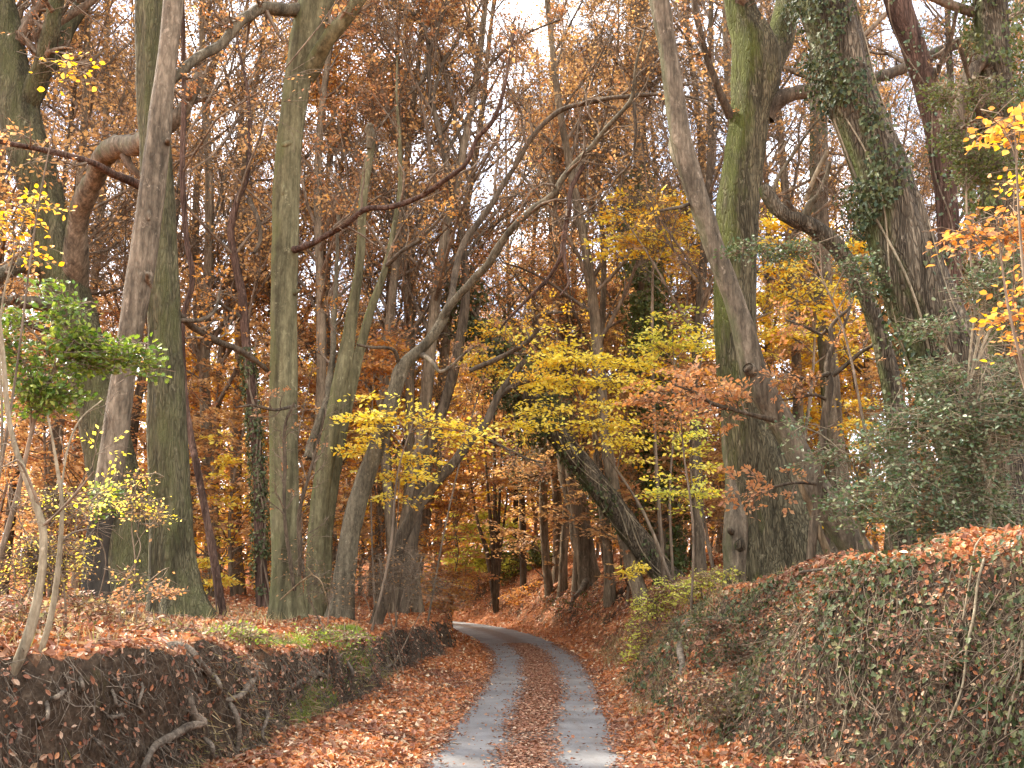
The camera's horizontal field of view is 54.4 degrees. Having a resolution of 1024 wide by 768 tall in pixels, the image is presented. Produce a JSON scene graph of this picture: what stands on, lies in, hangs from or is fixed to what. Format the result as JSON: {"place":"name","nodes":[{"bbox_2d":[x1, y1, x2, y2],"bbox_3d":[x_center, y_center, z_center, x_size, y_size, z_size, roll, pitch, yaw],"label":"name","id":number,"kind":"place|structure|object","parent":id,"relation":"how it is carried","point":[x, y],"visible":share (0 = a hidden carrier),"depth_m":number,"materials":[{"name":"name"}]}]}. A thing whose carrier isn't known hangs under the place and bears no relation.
{"place":"outdoors","nodes":[
{"label":"outdoors","id":0,"kind":"place"},
{"bbox_2d":[0,531,1023,767],"bbox_3d":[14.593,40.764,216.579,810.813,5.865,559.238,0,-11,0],"label":"ground","id":1,"kind":"structure","parent":0,"point":[38,690],"depth_m":9.53,"materials":[{"name":"brown plant"}]},
{"bbox_2d":[0,184,77,460],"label":"gold spray beech","id":2,"kind":"object","parent":1,"relation":"on","point":[21,220],"visible":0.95,"depth_m":8.88,"materials":[{"name":"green plant"}]},
{"bbox_2d":[0,51,104,478],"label":"gold spray beech","id":3,"kind":"object","parent":1,"relation":"on","point":[64,75],"visible":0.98,"depth_m":8.57,"materials":[{"name":"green plant"}]},
{"bbox_2d":[0,482,119,630],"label":"pale leaf bush","id":4,"kind":"object","parent":1,"relation":"on","point":[32,564],"visible":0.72,"depth_m":9.33,"materials":[{"name":"yellow plant"}]},
{"bbox_2d":[0,313,138,675],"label":"pale sapling","id":5,"kind":"object","parent":1,"relation":"on","point":[30,628],"visible":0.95,"depth_m":7.45,"materials":[{"name":"beige plant"}]},
{"bbox_2d":[0,0,144,594],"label":"woodland tree","id":6,"kind":"object","parent":1,"relation":"on","point":[96,261],"visible":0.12,"depth_m":27.53,"materials":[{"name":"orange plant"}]},
{"bbox_2d":[0,282,147,596],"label":"beech sapling","id":7,"kind":"object","parent":1,"relation":"on","point":[44,438],"visible":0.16,"depth_m":24.58,"materials":[{"name":"yellow plant"}]},
{"bbox_2d":[36,373,122,652],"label":"pale sapling","id":8,"kind":"object","parent":1,"relation":"on","point":[49,620],"visible":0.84,"depth_m":7.90,"materials":[{"name":"beige plant"}]},
{"bbox_2d":[0,273,175,562],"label":"holly tree","id":9,"kind":"object","parent":1,"relation":"on","point":[42,392],"visible":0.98,"depth_m":9.35,"materials":[{"name":"green plant"}]},
{"bbox_2d":[0,0,227,604],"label":"mossy tree","id":10,"kind":"object","parent":1,"relation":"on","point":[21,95],"visible":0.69,"depth_m":21.46,"materials":[{"name":"brown plant"}]},
{"bbox_2d":[0,0,237,596],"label":"woodland tree","id":11,"kind":"object","parent":1,"relation":"on","point":[86,46],"visible":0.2,"depth_m":25.91,"materials":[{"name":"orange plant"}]},
{"bbox_2d":[0,0,251,308],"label":"woodland tree","id":12,"kind":"object","parent":1,"relation":"on","point":[3,242],"visible":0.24,"depth_m":24.40,"materials":[{"name":"orange plant"}]},
{"bbox_2d":[80,0,183,603],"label":"pale tree","id":13,"kind":"object","parent":1,"relation":"on","point":[141,267],"visible":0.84,"depth_m":14.24,"materials":[{"name":"grey plant"}]},
{"bbox_2d":[0,0,270,767],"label":"fissured tree","id":14,"kind":"object","parent":1,"relation":"on","point":[173,549],"visible":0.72,"depth_m":14.91,"materials":[{"name":"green plant"}]},
{"bbox_2d":[0,0,280,325],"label":"woodland tree","id":15,"kind":"object","parent":1,"relation":"on","point":[4,197],"visible":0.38,"depth_m":23.64,"materials":[{"name":"orange plant"}]},
{"bbox_2d":[105,466,185,626],"bbox_3d":[-4.030,1.871,10.841,0.895,1.957,0.802,0,-11,0],"label":"pale leaf bush","id":16,"kind":"object","parent":1,"relation":"on","point":[139,504],"visible":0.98,"depth_m":10.87,"materials":[{"name":"yellow plant"}]},
{"bbox_2d":[51,0,289,454],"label":"woodland tree","id":17,"kind":"object","parent":1,"relation":"on","point":[135,424],"visible":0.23,"depth_m":28.71,"materials":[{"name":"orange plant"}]},
{"bbox_2d":[0,0,352,615],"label":"leaning pole","id":18,"kind":"object","parent":1,"relation":"on","point":[221,608],"visible":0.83,"depth_m":16.71,"materials":[{"name":"brown plant"}]},
{"bbox_2d":[132,357,248,576],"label":"beech sapling","id":19,"kind":"object","parent":1,"relation":"on","point":[194,495],"visible":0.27,"depth_m":24.47,"materials":[{"name":"orange plant"}]},
{"bbox_2d":[86,0,326,607],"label":"tree","id":20,"kind":"object","parent":1,"relation":"on","point":[260,547],"visible":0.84,"depth_m":21.75,"materials":[{"name":"brown plant"}]},
{"bbox_2d":[189,424,249,597],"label":"yellow sapling","id":21,"kind":"object","parent":1,"relation":"on","point":[227,459],"visible":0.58,"depth_m":23.80,"materials":[{"name":"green plant"}]},
{"bbox_2d":[147,295,309,591],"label":"beech sapling","id":22,"kind":"object","parent":1,"relation":"on","point":[217,393],"visible":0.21,"depth_m":28.92,"materials":[{"name":"orange plant"}]},
{"bbox_2d":[73,0,384,553],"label":"woodland tree","id":23,"kind":"object","parent":1,"relation":"on","point":[192,240],"visible":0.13,"depth_m":32.19,"materials":[{"name":"brown plant"}]},
{"bbox_2d":[140,281,346,596],"bbox_3d":[-7.005,1.474,25.393,5.364,8.322,5.119,-3,-11,17],"label":"beech sapling","id":24,"kind":"object","parent":1,"relation":"on","point":[222,450],"visible":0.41,"depth_m":25.14,"materials":[{"name":"orange plant"}]},
{"bbox_2d":[59,0,446,597],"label":"woodland tree","id":25,"kind":"object","parent":1,"relation":"on","point":[204,350],"visible":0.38,"depth_m":28.24,"materials":[{"name":"brown plant"}]},
{"bbox_2d":[108,0,412,594],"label":"woodland tree","id":26,"kind":"object","parent":1,"relation":"on","point":[239,589],"visible":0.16,"depth_m":30.59,"materials":[{"name":"brown plant"}]},
{"bbox_2d":[207,344,374,579],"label":"beech sapling","id":27,"kind":"object","parent":1,"relation":"on","point":[301,373],"visible":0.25,"depth_m":24.14,"materials":[{"name":"orange plant"}]},
{"bbox_2d":[182,15,445,587],"bbox_3d":[-5.355,-2.265,30.556,7.869,18.308,6.285,-1,-11,5],"label":"woodland tree","id":28,"kind":"object","parent":1,"relation":"on","point":[334,83],"visible":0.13,"depth_m":30.78,"materials":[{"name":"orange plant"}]},
{"bbox_2d":[244,318,435,572],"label":"beech sapling","id":29,"kind":"object","parent":1,"relation":"on","point":[363,533],"visible":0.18,"depth_m":26.79,"materials":[{"name":"orange plant"}]},
{"bbox_2d":[303,123,381,616],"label":"snapped tree","id":30,"kind":"object","parent":1,"relation":"on","point":[338,381],"visible":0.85,"depth_m":20.32,"materials":[{"name":"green plant"}]},
{"bbox_2d":[172,0,532,479],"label":"woodland tree","id":31,"kind":"object","parent":1,"relation":"on","point":[321,263],"visible":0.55,"depth_m":26.01,"materials":[{"name":"brown plant"}]},
{"bbox_2d":[174,0,550,691],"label":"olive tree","id":32,"kind":"object","parent":1,"relation":"on","point":[286,502],"visible":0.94,"depth_m":17.69,"materials":[{"name":"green plant"}]},
{"bbox_2d":[352,332,409,605],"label":"orange beech","id":33,"kind":"object","parent":1,"relation":"on","point":[379,366],"visible":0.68,"depth_m":24.42,"materials":[{"name":"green plant"}]},
{"bbox_2d":[301,44,468,613],"bbox_3d":[-2.918,-1.208,21.103,4.033,12.730,3.145,0,-11,0],"label":"coppice stem","id":34,"kind":"object","parent":1,"relation":"on","point":[359,352],"visible":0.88,"depth_m":21.11,"materials":[{"name":"brown plant"}]},
{"bbox_2d":[226,0,545,598],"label":"woodland tree","id":35,"kind":"object","parent":1,"relation":"on","point":[435,394],"visible":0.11,"depth_m":30.79,"materials":[{"name":"brown plant"}]},
{"bbox_2d":[330,425,453,626],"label":"yellow sapling","id":36,"kind":"object","parent":1,"relation":"on","point":[360,450],"visible":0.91,"depth_m":19.79,"materials":[{"name":"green plant"}]},
{"bbox_2d":[330,539,472,673],"bbox_3d":[-2.121,4.181,18.502,2.774,2.558,1.415,0,-11,0],"label":"bare bush","id":37,"kind":"object","parent":1,"relation":"on","point":[409,577],"visible":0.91,"depth_m":18.60,"materials":[{"name":"brown plant"}]},
{"bbox_2d":[250,0,587,611],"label":"woodland tree","id":38,"kind":"object","parent":1,"relation":"on","point":[409,382],"visible":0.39,"depth_m":27.89,"materials":[{"name":"brown plant"}]},
{"bbox_2d":[330,388,507,630],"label":"yellow sapling","id":39,"kind":"object","parent":1,"relation":"on","point":[367,418],"visible":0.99,"depth_m":18.74,"materials":[{"name":"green plant"}]},
{"bbox_2d":[275,1,566,576],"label":"woodland tree","id":40,"kind":"object","parent":1,"relation":"on","point":[487,307],"visible":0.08,"depth_m":33.97,"materials":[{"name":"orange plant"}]},
{"bbox_2d":[297,0,550,613],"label":"woodland tree","id":41,"kind":"object","parent":1,"relation":"on","point":[389,321],"visible":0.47,"depth_m":26.91,"materials":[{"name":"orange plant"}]},
{"bbox_2d":[0,563,850,767],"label":"grass","id":42,"kind":"structure","parent":1,"relation":"on","point":[323,710],"depth_m":12.99,"materials":[{"name":"green plant"}]},
{"bbox_2d":[314,0,594,612],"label":"woodland tree","id":43,"kind":"object","parent":1,"relation":"on","point":[428,369],"visible":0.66,"depth_m":26.98,"materials":[{"name":"brown plant"}]},
{"bbox_2d":[376,318,536,588],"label":"beech sapling","id":44,"kind":"object","parent":1,"relation":"on","point":[482,469],"visible":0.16,"depth_m":48.19,"materials":[{"name":"orange plant"}]},
{"bbox_2d":[401,456,514,625],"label":"orange beech","id":45,"kind":"object","parent":1,"relation":"on","point":[440,504],"visible":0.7,"depth_m":30.61,"materials":[{"name":"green plant"}]},
{"bbox_2d":[341,0,577,613],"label":"slim dark tree","id":46,"kind":"object","parent":1,"relation":"on","point":[445,399],"visible":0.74,"depth_m":26.41,"materials":[{"name":"brown plant"}]},
{"bbox_2d":[348,0,579,563],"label":"woodland tree","id":47,"kind":"object","parent":1,"relation":"on","point":[443,350],"visible":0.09,"depth_m":34.49,"materials":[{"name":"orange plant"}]},
{"bbox_2d":[0,220,939,580],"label":"distant wood","id":48,"kind":"object","parent":1,"relation":"on","point":[530,524],"depth_m":71.10,"materials":[{"name":"orange plant"}]},
{"bbox_2d":[427,314,527,621],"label":"golden beech","id":49,"kind":"object","parent":1,"relation":"on","point":[480,360],"visible":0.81,"depth_m":24.98,"materials":[{"name":"yellow plant"}]},
{"bbox_2d":[369,288,590,623],"bbox_3d":[-0.517,1.764,20.233,4.903,7.325,1.452,-4,-12,21],"label":"dark bough tree","id":50,"kind":"object","parent":1,"relation":"on","point":[413,515],"visible":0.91,"depth_m":20.37,"materials":[{"name":"brown plant"}]},
{"bbox_2d":[466,378,512,612],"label":"hazel clump","id":51,"kind":"object","parent":1,"relation":"on","point":[493,565],"visible":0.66,"depth_m":43.47,"materials":[{"name":"plant"}]},
{"bbox_2d":[447,90,554,596],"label":"woodland tree","id":52,"kind":"object","parent":1,"relation":"on","point":[523,572],"visible":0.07,"depth_m":43.35,"materials":[{"name":"brown plant"}]},
{"bbox_2d":[0,523,1023,767],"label":"leaf litter","id":53,"kind":"object","parent":1,"relation":"on","point":[422,699],"visible":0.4,"depth_m":11.91,"materials":[{"name":"orange plant"}]},
{"bbox_2d":[0,546,1023,767],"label":"dangling rootlets","id":54,"kind":"object","parent":1,"relation":"hanging from","point":[411,660],"visible":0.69,"depth_m":9.74,"materials":[{"name":"brown plant"}]},
{"bbox_2d":[324,15,742,621],"bbox_3d":[0.787,-1.128,19.616,7.894,12.067,4.678,-7,-13,34],"label":"arching tree","id":55,"kind":"object","parent":1,"relation":"on","point":[352,523],"visible":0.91,"depth_m":19.30,"materials":[{"name":"grey plant"}]},
{"bbox_2d":[450,1,622,598],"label":"woodland tree","id":56,"kind":"object","parent":1,"relation":"on","point":[563,574],"visible":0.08,"depth_m":38.26,"materials":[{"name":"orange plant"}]},
{"bbox_2d":[462,364,614,575],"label":"beech sapling","id":57,"kind":"object","parent":1,"relation":"on","point":[520,543],"visible":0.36,"depth_m":39.56,"materials":[{"name":"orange plant"}]},
{"bbox_2d":[473,151,612,584],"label":"woodland tree","id":58,"kind":"object","parent":1,"relation":"on","point":[556,497],"visible":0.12,"depth_m":40.62,"materials":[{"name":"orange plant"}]},
{"bbox_2d":[420,251,685,587],"bbox_3d":[1.131,0.948,27.347,7.400,10.028,2.470,0,-11,0],"label":"ivy leaning tree","id":59,"kind":"object","parent":1,"relation":"on","point":[619,515],"visible":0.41,"depth_m":26.87,"materials":[{"name":"brown plant"}]},
{"bbox_2d":[502,46,626,612],"bbox_3d":[2.099,-2.960,37.196,4.500,22.690,6.640,5,-12,-23],"label":"tree","id":60,"kind":"object","parent":1,"relation":"on","point":[588,570],"visible":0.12,"depth_m":35.72,"materials":[{"name":"brown plant"}]},
{"bbox_2d":[455,0,682,596],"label":"woodland tree","id":61,"kind":"object","parent":1,"relation":"on","point":[547,573],"visible":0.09,"depth_m":39.86,"materials":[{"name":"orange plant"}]},
{"bbox_2d":[468,0,672,596],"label":"woodland tree","id":62,"kind":"object","parent":1,"relation":"on","point":[574,586],"visible":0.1,"depth_m":36.39,"materials":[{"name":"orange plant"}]},
{"bbox_2d":[438,0,716,609],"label":"woodland tree","id":63,"kind":"object","parent":1,"relation":"on","point":[590,275],"visible":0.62,"depth_m":28.06,"materials":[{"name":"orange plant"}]},
{"bbox_2d":[489,323,672,583],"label":"golden beech","id":64,"kind":"object","parent":1,"relation":"on","point":[554,359],"visible":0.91,"depth_m":23.75,"materials":[{"name":"yellow plant"}]},
{"bbox_2d":[508,0,712,607],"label":"woodland tree","id":65,"kind":"object","parent":1,"relation":"on","point":[609,594],"visible":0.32,"depth_m":32.31,"materials":[{"name":"brown plant"}]},
{"bbox_2d":[526,283,720,531],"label":"beech sapling","id":66,"kind":"object","parent":1,"relation":"on","point":[587,328],"visible":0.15,"depth_m":33.59,"materials":[{"name":"orange plant"}]},
{"bbox_2d":[537,342,723,608],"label":"beech sapling","id":67,"kind":"object","parent":1,"relation":"on","point":[625,494],"visible":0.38,"depth_m":28.32,"materials":[{"name":"orange plant"}]},
{"bbox_2d":[547,0,723,572],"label":"woodland tree","id":68,"kind":"object","parent":1,"relation":"on","point":[641,307],"visible":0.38,"depth_m":29.56,"materials":[{"name":"brown plant"}]},
{"bbox_2d":[576,185,699,586],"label":"golden beech","id":69,"kind":"object","parent":1,"relation":"on","point":[633,254],"visible":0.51,"depth_m":26.07,"materials":[{"name":"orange plant"}]},
{"bbox_2d":[505,0,809,560],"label":"woodland tree","id":70,"kind":"object","parent":1,"relation":"on","point":[694,282],"visible":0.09,"depth_m":33.09,"materials":[{"name":"brown plant"}]},
{"bbox_2d":[617,573,700,666],"bbox_3d":[2.838,4.546,18.958,1.753,1.856,1.013,0,-11,0],"label":"bramble bush","id":71,"kind":"object","parent":1,"relation":"on","point":[658,600],"visible":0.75,"depth_m":18.97,"materials":[{"name":"green plant"}]},
{"bbox_2d":[597,351,723,544],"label":"beech sapling","id":72,"kind":"object","parent":1,"relation":"on","point":[665,507],"visible":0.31,"depth_m":28.57,"materials":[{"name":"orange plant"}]},
{"bbox_2d":[620,303,714,583],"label":"lime beech","id":73,"kind":"object","parent":1,"relation":"on","point":[692,346],"visible":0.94,"depth_m":23.46,"materials":[{"name":"yellow plant"}]},
{"bbox_2d":[525,0,811,530],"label":"woodland tree","id":74,"kind":"object","parent":1,"relation":"on","point":[598,275],"visible":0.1,"depth_m":33.99,"materials":[{"name":"brown plant"}]},
{"bbox_2d":[635,410,723,583],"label":"lime beech","id":75,"kind":"object","parent":1,"relation":"on","point":[704,467],"visible":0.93,"depth_m":20.97,"materials":[{"name":"yellow plant"}]},
{"bbox_2d":[612,364,750,611],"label":"rust beech","id":76,"kind":"object","parent":1,"relation":"on","point":[645,400],"visible":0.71,"depth_m":17.21,"materials":[{"name":"orange plant"}]},
{"bbox_2d":[639,342,724,567],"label":"beech sapling","id":77,"kind":"object","parent":1,"relation":"on","point":[713,476],"visible":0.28,"depth_m":27.80,"materials":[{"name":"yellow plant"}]},
{"bbox_2d":[663,666,747,743],"bbox_3d":[2.287,3.817,11.511,1.024,1.080,0.760,0,-11,0],"label":"bracken clump","id":78,"kind":"object","parent":1,"relation":"on","point":[708,687],"visible":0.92,"depth_m":11.48,"materials":[{"name":"plant"}]},
{"bbox_2d":[598,0,835,574],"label":"woodland tree","id":79,"kind":"object","parent":1,"relation":"on","point":[702,294],"visible":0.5,"depth_m":24.56,"materials":[{"name":"brown plant"}]},
{"bbox_2d":[583,0,897,432],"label":"woodland tree","id":80,"kind":"object","parent":1,"relation":"on","point":[795,357],"visible":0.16,"depth_m":28.76,"materials":[{"name":"brown plant"}]},
{"bbox_2d":[559,0,935,339],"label":"woodland tree","id":81,"kind":"object","parent":1,"relation":"on","point":[725,35],"visible":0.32,"depth_m":26.89,"materials":[{"name":"orange plant"}]},
{"bbox_2d":[629,0,875,556],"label":"bare leaning tree","id":82,"kind":"object","parent":1,"relation":"on","point":[748,350],"visible":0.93,"depth_m":15.39,"materials":[{"name":"brown plant"}]},
{"bbox_2d":[713,231,893,549],"bbox_3d":[3.833,0.213,12.786,2.331,4.548,1.002,0,-11,0],"label":"holly tree","id":83,"kind":"object","parent":1,"relation":"on","point":[852,267],"visible":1,"depth_m":13.08,"materials":[{"name":"green plant"}]},
{"bbox_2d":[684,0,930,553],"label":"tree","id":84,"kind":"object","parent":1,"relation":"on","point":[822,216],"visible":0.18,"depth_m":26.66,"materials":[{"name":"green plant"}]},
{"bbox_2d":[604,502,1023,767],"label":"bank ivy","id":85,"kind":"object","parent":1,"relation":"on","point":[1009,757],"visible":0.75,"depth_m":9.87,"materials":[{"name":"green plant"}]},
{"bbox_2d":[756,208,883,449],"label":"yellow sapling","id":86,"kind":"object","parent":1,"relation":"on","point":[788,296],"visible":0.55,"depth_m":24.73,"materials":[{"name":"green plant"}]},
{"bbox_2d":[676,0,968,535],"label":"woodland tree","id":87,"kind":"object","parent":1,"relation":"on","point":[804,160],"visible":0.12,"depth_m":31.30,"materials":[{"name":"orange plant"}]},
{"bbox_2d":[754,268,896,559],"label":"crooked sapling","id":88,"kind":"object","parent":1,"relation":"on","point":[816,490],"visible":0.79,"depth_m":14.94,"materials":[{"name":"orange plant"}]},
{"bbox_2d":[758,115,916,552],"bbox_3d":[4.793,-0.524,14.599,2.008,7.080,0.681,1,-11,-4],"label":"broken limb tree","id":89,"kind":"object","parent":1,"relation":"on","point":[790,215],"visible":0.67,"depth_m":14.84,"materials":[{"name":"brown plant"}]},
{"bbox_2d":[672,0,1023,679],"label":"mossy forked tree","id":90,"kind":"object","parent":1,"relation":"on","point":[773,540],"visible":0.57,"depth_m":18.53,"materials":[{"name":"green plant"}]},
{"bbox_2d":[765,409,936,551],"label":"holly tree","id":91,"kind":"object","parent":1,"relation":"on","point":[825,456],"visible":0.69,"depth_m":11.96,"materials":[{"name":"green plant"}]},
{"bbox_2d":[747,0,971,527],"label":"reddish tree","id":92,"kind":"object","parent":1,"relation":"on","point":[904,22],"visible":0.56,"depth_m":17.55,"materials":[{"name":"red plant"}]},
{"bbox_2d":[778,0,1023,529],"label":"ivy hung tree","id":93,"kind":"object","parent":1,"relation":"on","point":[893,223],"visible":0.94,"depth_m":13.42,"materials":[{"name":"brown plant"}]},
{"bbox_2d":[819,216,1023,550],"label":"holly tree","id":94,"kind":"object","parent":1,"relation":"on","point":[983,485],"visible":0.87,"depth_m":11.30,"materials":[{"name":"green plant"}]},
{"bbox_2d":[865,609,984,706],"bbox_3d":[3.718,2.649,8.947,0.966,1.216,0.683,0,-11,0],"label":"bracken clump","id":95,"kind":"object","parent":1,"relation":"on","point":[937,658],"visible":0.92,"depth_m":8.96,"materials":[{"name":"plant"}]},
{"bbox_2d":[842,0,1023,325],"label":"woodland tree","id":96,"kind":"object","parent":1,"relation":"on","point":[945,22],"visible":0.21,"depth_m":29.71,"materials":[{"name":"brown plant"}]},
{"bbox_2d":[914,76,1023,365],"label":"holly tree","id":97,"kind":"object","parent":1,"relation":"on","point":[987,160],"visible":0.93,"depth_m":15.44,"materials":[{"name":"green plant"}]},
{"bbox_2d":[922,198,1023,373],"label":"orange spray beech","id":98,"kind":"object","parent":1,"relation":"on","point":[1004,236],"visible":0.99,"depth_m":8.58,"materials":[{"name":"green plant"}]},
{"bbox_2d":[929,0,1023,440],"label":"dark forked tree","id":99,"kind":"object","parent":1,"relation":"on","point":[989,52],"visible":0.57,"depth_m":19.57,"materials":[{"name":"green plant"}]},
{"bbox_2d":[963,95,1023,286],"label":"orange spray beech","id":100,"kind":"object","parent":1,"relation":"on","point":[1016,123],"visible":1,"depth_m":8.09,"materials":[{"name":"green plant"}]},
{"bbox_2d":[969,166,1023,388],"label":"orange spray beech","id":101,"kind":"object","parent":1,"relation":"on","point":[1004,316],"visible":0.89,"depth_m":8.94,"materials":[{"name":"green plant"}]},
{"bbox_2d":[0,0,1023,558],"label":"sky","id":102,"kind":"structure","parent":0,"point":[532,5],"materials":[{"name":"white"}]},
{"bbox_2d":[413,621,632,767],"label":"road","id":103,"kind":"structure","parent":0,"point":[573,724],"depth_m":14.19,"materials":[{"name":"grey asphalt"}]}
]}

